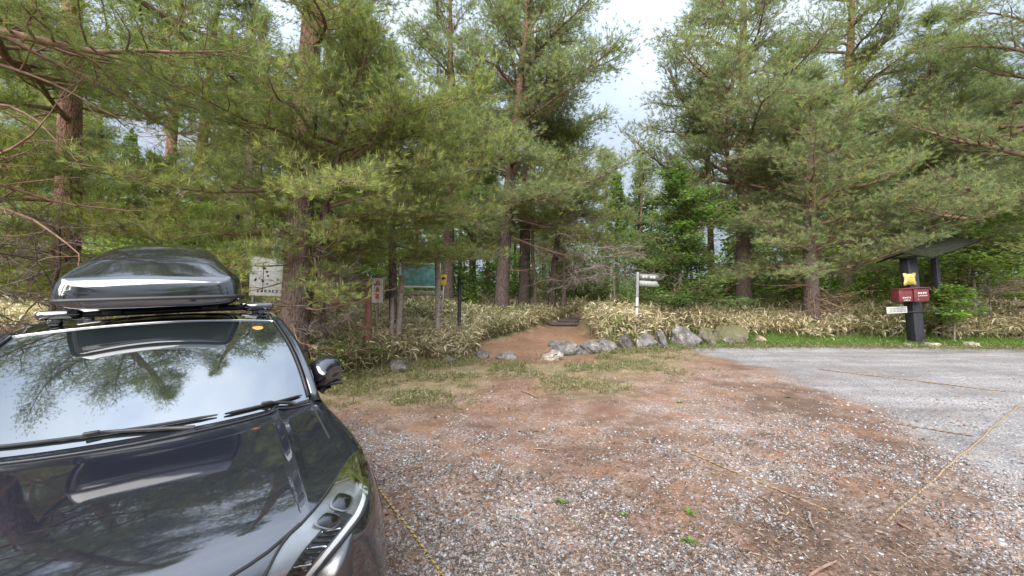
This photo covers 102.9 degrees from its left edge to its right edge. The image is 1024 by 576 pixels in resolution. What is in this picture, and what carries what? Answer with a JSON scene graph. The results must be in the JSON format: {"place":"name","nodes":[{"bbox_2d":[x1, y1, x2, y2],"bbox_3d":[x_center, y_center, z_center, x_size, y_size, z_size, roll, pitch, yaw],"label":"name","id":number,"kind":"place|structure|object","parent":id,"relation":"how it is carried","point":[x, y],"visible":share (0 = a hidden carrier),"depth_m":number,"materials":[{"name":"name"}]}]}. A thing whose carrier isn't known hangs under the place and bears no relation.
{"place":"outdoors","nodes":[
{"label":"outdoors","id":0,"kind":"place"},
{"bbox_2d":[0,0,1023,291],"label":"sky","id":1,"kind":"structure","parent":0,"point":[649,12],"materials":[{"name":"white"}]},
{"bbox_2d":[318,294,1023,575],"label":"ground","id":2,"kind":"structure","parent":0,"point":[936,363],"depth_m":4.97,"materials":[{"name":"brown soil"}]},
{"bbox_2d":[0,115,107,333],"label":"pine tree","id":3,"kind":"object","parent":2,"relation":"on","point":[22,160],"visible":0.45,"depth_m":7.27,"materials":[{"name":"green plant"}]},
{"bbox_2d":[0,0,116,283],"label":"pine tree","id":4,"kind":"object","parent":2,"relation":"on","point":[51,189],"visible":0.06,"depth_m":22.21,"materials":[{"name":"green plant"}]},
{"bbox_2d":[0,0,133,259],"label":"pine tree","id":5,"kind":"object","parent":2,"relation":"on","point":[41,97],"visible":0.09,"depth_m":17.71,"materials":[{"name":"green plant"}]},
{"bbox_2d":[7,69,148,260],"bbox_3d":[-25.161,-6.595,25.230,7.661,15.218,8.824,0,-1,-15],"label":"pine tree","id":6,"kind":"object","parent":2,"relation":"on","point":[100,132],"visible":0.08,"depth_m":24.91,"materials":[{"name":"green plant"}]},
{"bbox_2d":[0,193,165,333],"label":"bare tree","id":7,"kind":"object","parent":2,"relation":"on","point":[39,274],"visible":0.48,"depth_m":6.80,"materials":[{"name":"brown plant"}]},
{"bbox_2d":[45,232,130,288],"bbox_3d":[-15.390,-0.435,15.916,4.475,3.950,4.144,0,-1,-16],"label":"shrub","id":8,"kind":"object","parent":2,"relation":"on","point":[85,248],"visible":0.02,"depth_m":15.69,"materials":[{"name":"green plant"}]},
{"bbox_2d":[0,0,216,330],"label":"pine tree","id":9,"kind":"object","parent":2,"relation":"on","point":[70,112],"visible":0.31,"depth_m":8.88,"materials":[{"name":"green plant"}]},
{"bbox_2d":[0,142,278,314],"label":"pine tree","id":10,"kind":"object","parent":2,"relation":"on","point":[131,233],"visible":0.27,"depth_m":8.66,"materials":[{"name":"green plant"}]},
{"bbox_2d":[0,0,323,334],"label":"pine tree","id":11,"kind":"object","parent":2,"relation":"on","point":[87,83],"visible":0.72,"depth_m":5.61,"materials":[{"name":"green plant"}]},
{"bbox_2d":[82,194,249,281],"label":"maple tree","id":12,"kind":"object","parent":2,"relation":"on","point":[179,242],"visible":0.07,"depth_m":14.29,"materials":[{"name":"green plant"}]},
{"bbox_2d":[107,0,252,244],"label":"pine tree","id":13,"kind":"object","parent":2,"relation":"on","point":[169,141],"visible":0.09,"depth_m":15.47,"materials":[{"name":"green plant"}]},
{"bbox_2d":[0,302,386,575],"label":"parked car","id":14,"kind":"object","parent":2,"relation":"on","point":[182,442],"visible":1,"depth_m":1.76,"materials":[{"name":"black paint"}]},
{"bbox_2d":[48,245,244,315],"bbox_3d":[-2.767,-0.075,3.289,0.972,0.550,1.900,-2,-1,-35],"label":"roof box","id":15,"kind":"object","parent":14,"relation":"on","point":[117,281],"visible":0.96,"depth_m":2.59,"materials":[{"name":"black plastic"}]},
{"bbox_2d":[116,0,283,241],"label":"pine tree","id":16,"kind":"object","parent":2,"relation":"on","point":[239,5],"visible":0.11,"depth_m":16.38,"materials":[{"name":"green plant"}]},
{"bbox_2d":[162,72,289,263],"bbox_3d":[-16.367,-6.131,23.962,6.926,14.446,6.799,0,-1,-16],"label":"pine tree","id":17,"kind":"object","parent":2,"relation":"on","point":[234,198],"visible":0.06,"depth_m":23.18,"materials":[{"name":"green plant"}]},
{"bbox_2d":[173,0,322,297],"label":"pine tree","id":18,"kind":"object","parent":2,"relation":"on","point":[254,14],"visible":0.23,"depth_m":16.82,"materials":[{"name":"green plant"}]},
{"bbox_2d":[219,73,289,254],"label":"pine tree","id":19,"kind":"object","parent":2,"relation":"on","point":[267,222],"visible":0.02,"depth_m":26.58,"materials":[{"name":"green plant"}]},
{"bbox_2d":[249,255,282,312],"bbox_3d":[-5.341,0.467,9.025,0.880,2.343,0.100,2,-1,-7],"label":"sheet sign","id":20,"kind":"object","parent":2,"relation":"on","point":[271,274],"visible":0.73,"depth_m":8.98,"materials":[{"name":"white wood"}]},
{"bbox_2d":[57,0,518,365],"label":"pine tree","id":21,"kind":"object","parent":2,"relation":"on","point":[292,312],"visible":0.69,"depth_m":6.51,"materials":[{"name":"green plant"}]},
{"bbox_2d":[190,1,418,313],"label":"pine tree","id":22,"kind":"object","parent":2,"relation":"on","point":[243,164],"visible":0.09,"depth_m":11.93,"materials":[{"name":"green plant"}]},
{"bbox_2d":[270,242,384,354],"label":"bare tree","id":23,"kind":"object","parent":2,"relation":"on","point":[323,327],"visible":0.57,"depth_m":7.95,"materials":[{"name":"brown plant"}]},
{"bbox_2d":[300,330,356,380],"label":"shrub","id":24,"kind":"object","parent":2,"relation":"on","point":[328,350],"visible":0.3,"depth_m":7.62,"materials":[{"name":"green plant"}]},
{"bbox_2d":[249,198,417,307],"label":"maple tree","id":25,"kind":"object","parent":2,"relation":"on","point":[373,270],"visible":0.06,"depth_m":16.14,"materials":[{"name":"green plant"}]},
{"bbox_2d":[315,321,384,380],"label":"shrub","id":26,"kind":"object","parent":2,"relation":"on","point":[349,349],"visible":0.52,"depth_m":8.27,"materials":[{"name":"green plant"}]},
{"bbox_2d":[274,0,438,292],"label":"pine tree","id":27,"kind":"object","parent":2,"relation":"on","point":[349,121],"visible":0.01,"depth_m":21.16,"materials":[{"name":"green plant"}]},
{"bbox_2d":[364,277,371,364],"bbox_3d":[-3.246,0.831,9.187,0.160,2.170,0.165,0,-1,0],"label":"wooden post","id":28,"kind":"object","parent":2,"relation":"on","point":[368,314],"visible":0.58,"depth_m":9.13,"materials":[{"name":"red wood"}]},
{"bbox_2d":[194,0,545,348],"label":"pine tree","id":29,"kind":"object","parent":2,"relation":"on","point":[380,125],"visible":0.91,"depth_m":7.15,"materials":[{"name":"green plant"}]},
{"bbox_2d":[371,278,384,326],"bbox_3d":[-3.507,0.699,10.616,0.340,1.914,0.085,1,-1,-6],"label":"warning sign","id":30,"kind":"object","parent":2,"relation":"on","point":[379,295],"visible":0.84,"depth_m":10.60,"materials":[{"name":"white metal"}]},
{"bbox_2d":[341,224,420,301],"bbox_3d":[-5.906,-0.662,18.374,3.771,4.683,4.023,-1,-1,28],"label":"shrub","id":31,"kind":"object","parent":2,"relation":"on","point":[387,279],"visible":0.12,"depth_m":17.95,"materials":[{"name":"green plant"}]},
{"bbox_2d":[389,298,393,357],"bbox_3d":[-2.948,1.063,9.983,0.131,1.657,0.110,0,-1,0],"label":"wooden post","id":32,"kind":"object","parent":2,"relation":"on","point":[392,313],"visible":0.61,"depth_m":9.95,"materials":[{"name":"grey wood"}]},
{"bbox_2d":[263,25,522,334],"bbox_3d":[-3.055,-2.592,10.946,6.734,8.594,5.562,0,-1,0],"label":"pine tree","id":33,"kind":"object","parent":2,"relation":"on","point":[435,251],"visible":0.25,"depth_m":10.60,"materials":[{"name":"green plant"}]},
{"bbox_2d":[390,359,407,372],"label":"rock","id":34,"kind":"object","parent":2,"relation":"on","point":[396,364],"visible":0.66,"depth_m":8.84,"materials":[{"name":"stone"}]},
{"bbox_2d":[395,276,403,354],"bbox_3d":[-2.814,0.793,10.188,0.232,2.191,0.148,0,-1,0],"label":"wooden post","id":35,"kind":"object","parent":2,"relation":"on","point":[400,303],"visible":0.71,"depth_m":10.14,"materials":[{"name":"grey wood"}]},
{"bbox_2d":[377,485,444,575],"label":"rope","id":36,"kind":"object","parent":2,"relation":"on","point":[408,527],"visible":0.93,"depth_m":2.86,"materials":[{"name":"beige fabric"}]},
{"bbox_2d":[367,185,460,290],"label":"pine tree","id":37,"kind":"object","parent":2,"relation":"on","point":[426,232],"visible":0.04,"depth_m":27.28,"materials":[{"name":"green plant"}]},
{"bbox_2d":[397,260,442,295],"bbox_3d":[-2.996,0.313,13.248,1.500,2.453,0.175,1,-1,-3],"label":"information board","id":38,"kind":"object","parent":2,"relation":"on","point":[425,279],"visible":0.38,"depth_m":13.19,"materials":[{"name":"green paint"}]},
{"bbox_2d":[435,255,440,332],"bbox_3d":[-2.090,0.436,11.494,0.187,2.773,0.165,0,-1,0],"label":"wooden post","id":39,"kind":"object","parent":2,"relation":"on","point":[437,300],"visible":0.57,"depth_m":11.44,"materials":[{"name":"grey wood"}]},
{"bbox_2d":[379,0,528,299],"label":"pine tree","id":40,"kind":"object","parent":2,"relation":"on","point":[445,29],"visible":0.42,"depth_m":18.40,"materials":[{"name":"green plant"}]},
{"bbox_2d":[417,240,494,303],"bbox_3d":[-2.645,-0.389,19.744,3.585,4.173,3.360,0,-1,22],"label":"shrub","id":41,"kind":"object","parent":2,"relation":"on","point":[466,294],"visible":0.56,"depth_m":19.15,"materials":[{"name":"green plant"}]},
{"bbox_2d":[457,278,460,325],"bbox_3d":[-1.589,0.744,12.289,0.120,2.068,0.121,0,-1,0],"label":"wooden post","id":42,"kind":"object","parent":2,"relation":"on","point":[459,304],"visible":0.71,"depth_m":12.25,"materials":[{"name":"black wood"}]},
{"bbox_2d":[422,174,497,292],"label":"maple tree","id":43,"kind":"object","parent":2,"relation":"on","point":[463,197],"visible":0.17,"depth_m":23.84,"materials":[{"name":"green plant"}]},
{"bbox_2d":[433,49,505,292],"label":"pine tree","id":44,"kind":"object","parent":2,"relation":"on","point":[487,190],"visible":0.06,"depth_m":26.51,"materials":[{"name":"green plant"}]},
{"bbox_2d":[473,250,518,293],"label":"shrub","id":45,"kind":"object","parent":2,"relation":"on","point":[484,272],"visible":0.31,"depth_m":26.71,"materials":[{"name":"green plant"}]},
{"bbox_2d":[0,288,1023,373],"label":"bamboo grass","id":46,"kind":"structure","parent":2,"relation":"on","point":[480,319],"depth_m":14.35,"materials":[{"name":"beige plant"}]},
{"bbox_2d":[0,126,1023,296],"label":"distant wood","id":47,"kind":"object","parent":2,"relation":"on","point":[618,207],"visible":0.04,"depth_m":38.71,"materials":[{"name":"green plant"}]},
{"bbox_2d":[485,250,561,298],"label":"shrub","id":48,"kind":"object","parent":2,"relation":"on","point":[515,291],"visible":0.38,"depth_m":23.78,"materials":[{"name":"green plant"}]},
{"bbox_2d":[440,0,623,305],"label":"pine tree","id":49,"kind":"object","parent":2,"relation":"on","point":[524,292],"visible":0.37,"depth_m":18.41,"materials":[{"name":"green plant"}]},
{"bbox_2d":[431,0,658,308],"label":"pine tree","id":50,"kind":"object","parent":2,"relation":"on","point":[557,190],"visible":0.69,"depth_m":15.99,"materials":[{"name":"green plant"}]},
{"bbox_2d":[514,133,575,307],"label":"bare tree","id":51,"kind":"object","parent":2,"relation":"on","point":[534,274],"visible":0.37,"depth_m":18.22,"materials":[{"name":"brown plant"}]},
{"bbox_2d":[498,126,595,296],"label":"pine tree","id":52,"kind":"object","parent":2,"relation":"on","point":[535,258],"visible":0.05,"depth_m":39.15,"materials":[{"name":"green plant"}]},
{"bbox_2d":[541,349,563,360],"bbox_3d":[1.045,1.790,10.596,0.610,0.321,0.399,-15,2,8],"label":"rock","id":53,"kind":"object","parent":2,"relation":"on","point":[553,355],"visible":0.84,"depth_m":10.48,"materials":[{"name":"stone"}]},
{"bbox_2d":[478,121,640,308],"bbox_3d":[1.999,-3.120,19.049,6.571,9.177,7.953,-1,-1,39],"label":"pine tree","id":54,"kind":"object","parent":2,"relation":"on","point":[572,135],"visible":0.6,"depth_m":18.68,"materials":[{"name":"green plant"}]},
{"bbox_2d":[530,148,595,295],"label":"pine tree","id":55,"kind":"object","parent":2,"relation":"on","point":[545,240],"visible":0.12,"depth_m":29.40,"materials":[{"name":"green plant"}]},
{"bbox_2d":[547,322,579,325],"bbox_3d":[2.117,1.475,16.578,1.415,0.191,0.220,0,-1,-7],"label":"log step","id":56,"kind":"object","parent":2,"relation":"on","point":[563,323],"visible":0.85,"depth_m":16.50,"materials":[{"name":"grey wood"}]},
{"bbox_2d":[552,341,580,355],"bbox_3d":[1.546,1.767,11.665,0.844,0.500,0.592,0,-14,17],"label":"rock","id":57,"kind":"object","parent":2,"relation":"on","point":[567,347],"visible":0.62,"depth_m":11.51,"materials":[{"name":"stone"}]},
{"bbox_2d":[521,176,632,317],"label":"bare tree","id":58,"kind":"object","parent":2,"relation":"on","point":[564,286],"visible":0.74,"depth_m":18.21,"materials":[{"name":"brown plant"}]},
{"bbox_2d":[537,236,627,298],"bbox_3d":[3.291,-0.836,22.635,4.711,4.369,5.025,1,-1,-35],"label":"shrub","id":59,"kind":"object","parent":2,"relation":"on","point":[568,263],"visible":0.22,"depth_m":22.32,"materials":[{"name":"green plant"}]},
{"bbox_2d":[579,341,601,353],"bbox_3d":[2.249,1.785,11.910,0.725,0.470,0.597,-1,-1,38],"label":"rock","id":60,"kind":"object","parent":2,"relation":"on","point":[590,347],"visible":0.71,"depth_m":11.71,"materials":[{"name":"stone"}]},
{"bbox_2d":[555,241,626,303],"bbox_3d":[4.398,-0.372,21.397,3.716,4.325,3.483,1,-1,-45],"label":"shrub","id":61,"kind":"object","parent":2,"relation":"on","point":[597,290],"visible":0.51,"depth_m":21.02,"materials":[{"name":"green plant"}]},
{"bbox_2d":[596,339,617,352],"bbox_3d":[2.808,1.765,12.028,0.729,0.516,0.576,3,-5,-19],"label":"rock","id":62,"kind":"object","parent":2,"relation":"on","point":[607,345],"visible":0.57,"depth_m":11.87,"materials":[{"name":"stone"}]},
{"bbox_2d":[580,144,645,296],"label":"pine tree","id":63,"kind":"object","parent":2,"relation":"on","point":[603,151],"visible":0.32,"depth_m":43.87,"materials":[{"name":"green plant"}]},
{"bbox_2d":[552,229,683,303],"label":"bare tree","id":64,"kind":"object","parent":2,"relation":"on","point":[612,268],"visible":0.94,"depth_m":15.60,"materials":[{"name":"brown plant"}]},
{"bbox_2d":[618,333,631,348],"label":"rock","id":65,"kind":"object","parent":2,"relation":"on","point":[625,341],"visible":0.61,"depth_m":12.22,"materials":[{"name":"stone"}]},
{"bbox_2d":[609,256,670,300],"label":"shrub","id":66,"kind":"object","parent":2,"relation":"on","point":[642,291],"visible":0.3,"depth_m":21.81,"materials":[{"name":"green plant"}]},
{"bbox_2d":[610,144,672,286],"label":"pine tree","id":67,"kind":"object","parent":2,"relation":"on","point":[643,175],"visible":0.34,"depth_m":46.56,"materials":[{"name":"green plant"}]},
{"bbox_2d":[636,331,656,348],"bbox_3d":[4.191,1.776,12.710,0.623,0.849,0.458,3,-3,20],"label":"rock","id":68,"kind":"object","parent":2,"relation":"on","point":[645,339],"visible":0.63,"depth_m":12.64,"materials":[{"name":"stone"}]},
{"bbox_2d":[635,272,659,327],"bbox_3d":[4.629,0.488,13.974,0.779,2.054,0.127,2,-1,0],"label":"signpost","id":69,"kind":"object","parent":2,"relation":"on","point":[647,277],"visible":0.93,"depth_m":13.93,"materials":[{"name":"white paint"}]},
{"bbox_2d":[654,330,667,348],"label":"rock","id":70,"kind":"object","parent":2,"relation":"on","point":[660,337],"visible":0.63,"depth_m":12.89,"materials":[{"name":"stone"}]},
{"bbox_2d":[321,322,1023,422],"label":"verge grass","id":71,"kind":"structure","parent":2,"relation":"on","point":[792,340],"depth_m":9.83,"materials":[{"name":"green plant"}]},
{"bbox_2d":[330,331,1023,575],"bbox_3d":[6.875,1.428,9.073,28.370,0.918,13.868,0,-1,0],"label":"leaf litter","id":72,"kind":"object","parent":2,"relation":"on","point":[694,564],"visible":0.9,"depth_m":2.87,"materials":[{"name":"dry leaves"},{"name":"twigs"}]},
{"bbox_2d":[638,153,719,276],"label":"pine tree","id":73,"kind":"object","parent":2,"relation":"on","point":[652,221],"visible":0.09,"depth_m":30.91,"materials":[{"name":"green plant"}]},
{"bbox_2d":[670,324,701,347],"bbox_3d":[5.672,1.792,13.258,0.991,1.257,0.646,0,-13,-4],"label":"rock","id":74,"kind":"object","parent":2,"relation":"on","point":[681,334],"visible":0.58,"depth_m":13.09,"materials":[{"name":"stone"}]},
{"bbox_2d":[612,155,761,309],"bbox_3d":[6.584,-1.712,15.643,5.270,6.406,5.238,0,-1,0],"label":"maple tree","id":75,"kind":"object","parent":2,"relation":"on","point":[687,198],"visible":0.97,"depth_m":15.24,"materials":[{"name":"green plant"}]},
{"bbox_2d":[646,68,755,269],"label":"pine tree","id":76,"kind":"object","parent":2,"relation":"on","point":[709,248],"visible":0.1,"depth_m":24.92,"materials":[{"name":"green plant"}]},
{"bbox_2d":[697,327,717,344],"bbox_3d":[6.472,1.778,13.537,0.716,0.939,0.663,0,-5,-8],"label":"rock","id":77,"kind":"object","parent":2,"relation":"on","point":[704,334],"visible":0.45,"depth_m":13.35,"materials":[{"name":"stone"}]},
{"bbox_2d":[687,233,767,304],"bbox_3d":[11.650,-0.437,22.115,3.804,4.723,4.058,1,-1,-40],"label":"shrub","id":78,"kind":"object","parent":2,"relation":"on","point":[731,291],"visible":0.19,"depth_m":21.67,"materials":[{"name":"green plant"}]},
{"bbox_2d":[713,325,748,344],"bbox_3d":[7.450,1.682,13.975,1.235,0.837,1.002,-5,-6,-4],"label":"rock","id":79,"kind":"object","parent":2,"relation":"on","point":[734,333],"visible":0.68,"depth_m":13.70,"materials":[{"name":"stone"}]},
{"bbox_2d":[609,0,879,308],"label":"pine tree","id":80,"kind":"object","parent":2,"relation":"on","point":[740,71],"visible":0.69,"depth_m":17.43,"materials":[{"name":"green plant"}]},
{"bbox_2d":[681,449,827,510],"bbox_3d":[2.138,1.732,3.779,0.028,0.042,1.364,1,-1,-28],"label":"rope","id":81,"kind":"object","parent":2,"relation":"on","point":[782,491],"visible":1,"depth_m":3.65,"materials":[{"name":"fabric"}]},
{"bbox_2d":[725,243,784,294],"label":"shrub","id":82,"kind":"object","parent":2,"relation":"on","point":[764,281],"visible":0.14,"depth_m":25.40,"materials":[{"name":"green plant"}]},
{"bbox_2d":[730,231,866,307],"bbox_3d":[13.639,-0.497,20.064,5.689,5.021,5.268,-1,-1,38],"label":"shrub","id":83,"kind":"object","parent":2,"relation":"on","point":[795,290],"visible":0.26,"depth_m":19.57,"materials":[{"name":"green plant"}]},
{"bbox_2d":[731,22,869,293],"bbox_3d":[16.173,-7.163,24.057,8.602,17.115,7.443,0,-1,-23],"label":"pine tree","id":84,"kind":"object","parent":2,"relation":"on","point":[783,41],"visible":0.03,"depth_m":23.83,"materials":[{"name":"green plant"}]},
{"bbox_2d":[683,52,975,333],"bbox_3d":[11.295,-3.462,15.887,9.416,10.625,7.594,0,-1,0],"label":"pine tree","id":85,"kind":"object","parent":2,"relation":"on","point":[810,269],"visible":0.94,"depth_m":14.78,"materials":[{"name":"green plant"}]},
{"bbox_2d":[817,76,915,288],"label":"pine tree","id":86,"kind":"object","parent":2,"relation":"on","point":[865,130],"visible":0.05,"depth_m":26.77,"materials":[{"name":"green plant"}]},
{"bbox_2d":[733,0,1015,301],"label":"pine tree","id":87,"kind":"object","parent":2,"relation":"on","point":[850,66],"visible":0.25,"depth_m":19.51,"materials":[{"name":"green plant"}]},
{"bbox_2d":[820,260,932,304],"bbox_3d":[16.455,0.144,19.053,3.834,3.384,3.550,0,-1,24],"label":"shrub","id":88,"kind":"object","parent":2,"relation":"on","point":[877,286],"visible":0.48,"depth_m":18.82,"materials":[{"name":"green plant"}]},
{"bbox_2d":[854,265,901,293],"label":"shrub","id":89,"kind":"object","parent":2,"relation":"on","point":[889,276],"visible":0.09,"depth_m":23.68,"materials":[{"name":"green plant"}]},
{"bbox_2d":[799,0,1023,300],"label":"pine tree","id":90,"kind":"object","parent":2,"relation":"on","point":[963,96],"visible":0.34,"depth_m":17.76,"materials":[{"name":"green plant"}]},
{"bbox_2d":[819,369,1005,391],"bbox_3d":[7.720,1.808,8.117,0.042,0.032,2.693,1,-1,-37],"label":"rope","id":91,"kind":"object","parent":2,"relation":"on","point":[915,380],"visible":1,"depth_m":7.90,"materials":[{"name":"fabric"}]},
{"bbox_2d":[878,420,972,436],"bbox_3d":[5.135,1.753,5.102,0.837,0.029,0.029,-1,-1,42],"label":"rope","id":92,"kind":"object","parent":2,"relation":"on","point":[931,429],"visible":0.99,"depth_m":5.03,"materials":[{"name":"beige fabric"}]},
{"bbox_2d":[828,0,1023,300],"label":"pine tree","id":93,"kind":"object","parent":2,"relation":"on","point":[991,101],"visible":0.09,"depth_m":19.55,"materials":[{"name":"green plant"}]},
{"bbox_2d":[876,237,978,345],"bbox_3d":[14.020,0.092,13.688,2.814,3.769,1.501,0,-1,-18],"label":"notice board","id":94,"kind":"object","parent":2,"relation":"on","point":[934,251],"visible":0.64,"depth_m":13.36,"materials":[{"name":"black wood"}]},
{"bbox_2d":[890,288,913,301],"bbox_3d":[12.573,0.232,13.148,0.465,0.427,0.360,-3,-1,0],"label":"letter box","id":95,"kind":"object","parent":94,"relation":"attached to","point":[902,295],"visible":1,"depth_m":13.02,"materials":[{"name":"red paint"}]},
{"bbox_2d":[903,273,915,285],"bbox_3d":[12.968,-0.287,13.297,0.400,0.400,0.044,-3,-1,0],"label":"emblem sign","id":96,"kind":"object","parent":94,"relation":"attached to","point":[909,279],"visible":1,"depth_m":13.29,"materials":[{"name":"yellow paint"}]},
{"bbox_2d":[886,306,948,313],"bbox_3d":[13.249,0.679,13.286,2.130,0.210,0.059,-3,-1,0],"label":"text sign","id":97,"kind":"object","parent":94,"relation":"attached to","point":[891,310],"visible":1,"depth_m":13.26,"materials":[{"name":"white paint"}]},
{"bbox_2d":[909,287,930,301],"bbox_3d":[13.054,0.205,13.138,0.505,0.457,0.380,-3,-1,0],"label":"letter box","id":98,"kind":"object","parent":94,"relation":"attached to","point":[920,294],"visible":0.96,"depth_m":13.00,"materials":[{"name":"red paint"}]},
{"bbox_2d":[862,82,993,283],"bbox_3d":[24.010,-5.668,23.959,6.728,14.032,6.603,0,-1,-17],"label":"pine tree","id":99,"kind":"object","parent":2,"relation":"on","point":[909,175],"depth_m":24.10,"materials":[{"name":"green plant"}]},
{"bbox_2d":[863,0,1023,339],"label":"pine tree","id":100,"kind":"object","parent":2,"relation":"on","point":[1014,196],"visible":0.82,"depth_m":15.04,"materials":[{"name":"green plant"}]},
{"bbox_2d":[870,198,1023,331],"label":"maple tree","id":101,"kind":"object","parent":2,"relation":"on","point":[974,263],"visible":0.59,"depth_m":15.04,"materials":[{"name":"green plant"}]},
{"bbox_2d":[886,402,1023,521],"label":"rope","id":102,"kind":"object","parent":2,"relation":"on","point":[947,466],"visible":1,"depth_m":3.95,"materials":[{"name":"fabric"}]},
{"bbox_2d":[923,281,1002,341],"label":"maple tree","id":103,"kind":"object","parent":2,"relation":"on","point":[957,313],"visible":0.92,"depth_m":13.65,"materials":[{"name":"green plant"}]},
{"bbox_2d":[945,50,1023,282],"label":"pine tree","id":104,"kind":"object","parent":2,"relation":"on","point":[991,114],"visible":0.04,"depth_m":26.77,"materials":[{"name":"green plant"}]},
{"bbox_2d":[955,273,1023,335],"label":"tree","id":105,"kind":"object","parent":2,"relation":"on","point":[998,289],"visible":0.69,"depth_m":14.61,"materials":[{"name":"green plant"}]},
{"bbox_2d":[971,255,1023,302],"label":"shrub","id":106,"kind":"object","parent":2,"relation":"on","point":[1014,295],"visible":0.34,"depth_m":19.84,"materials":[{"name":"green plant"}]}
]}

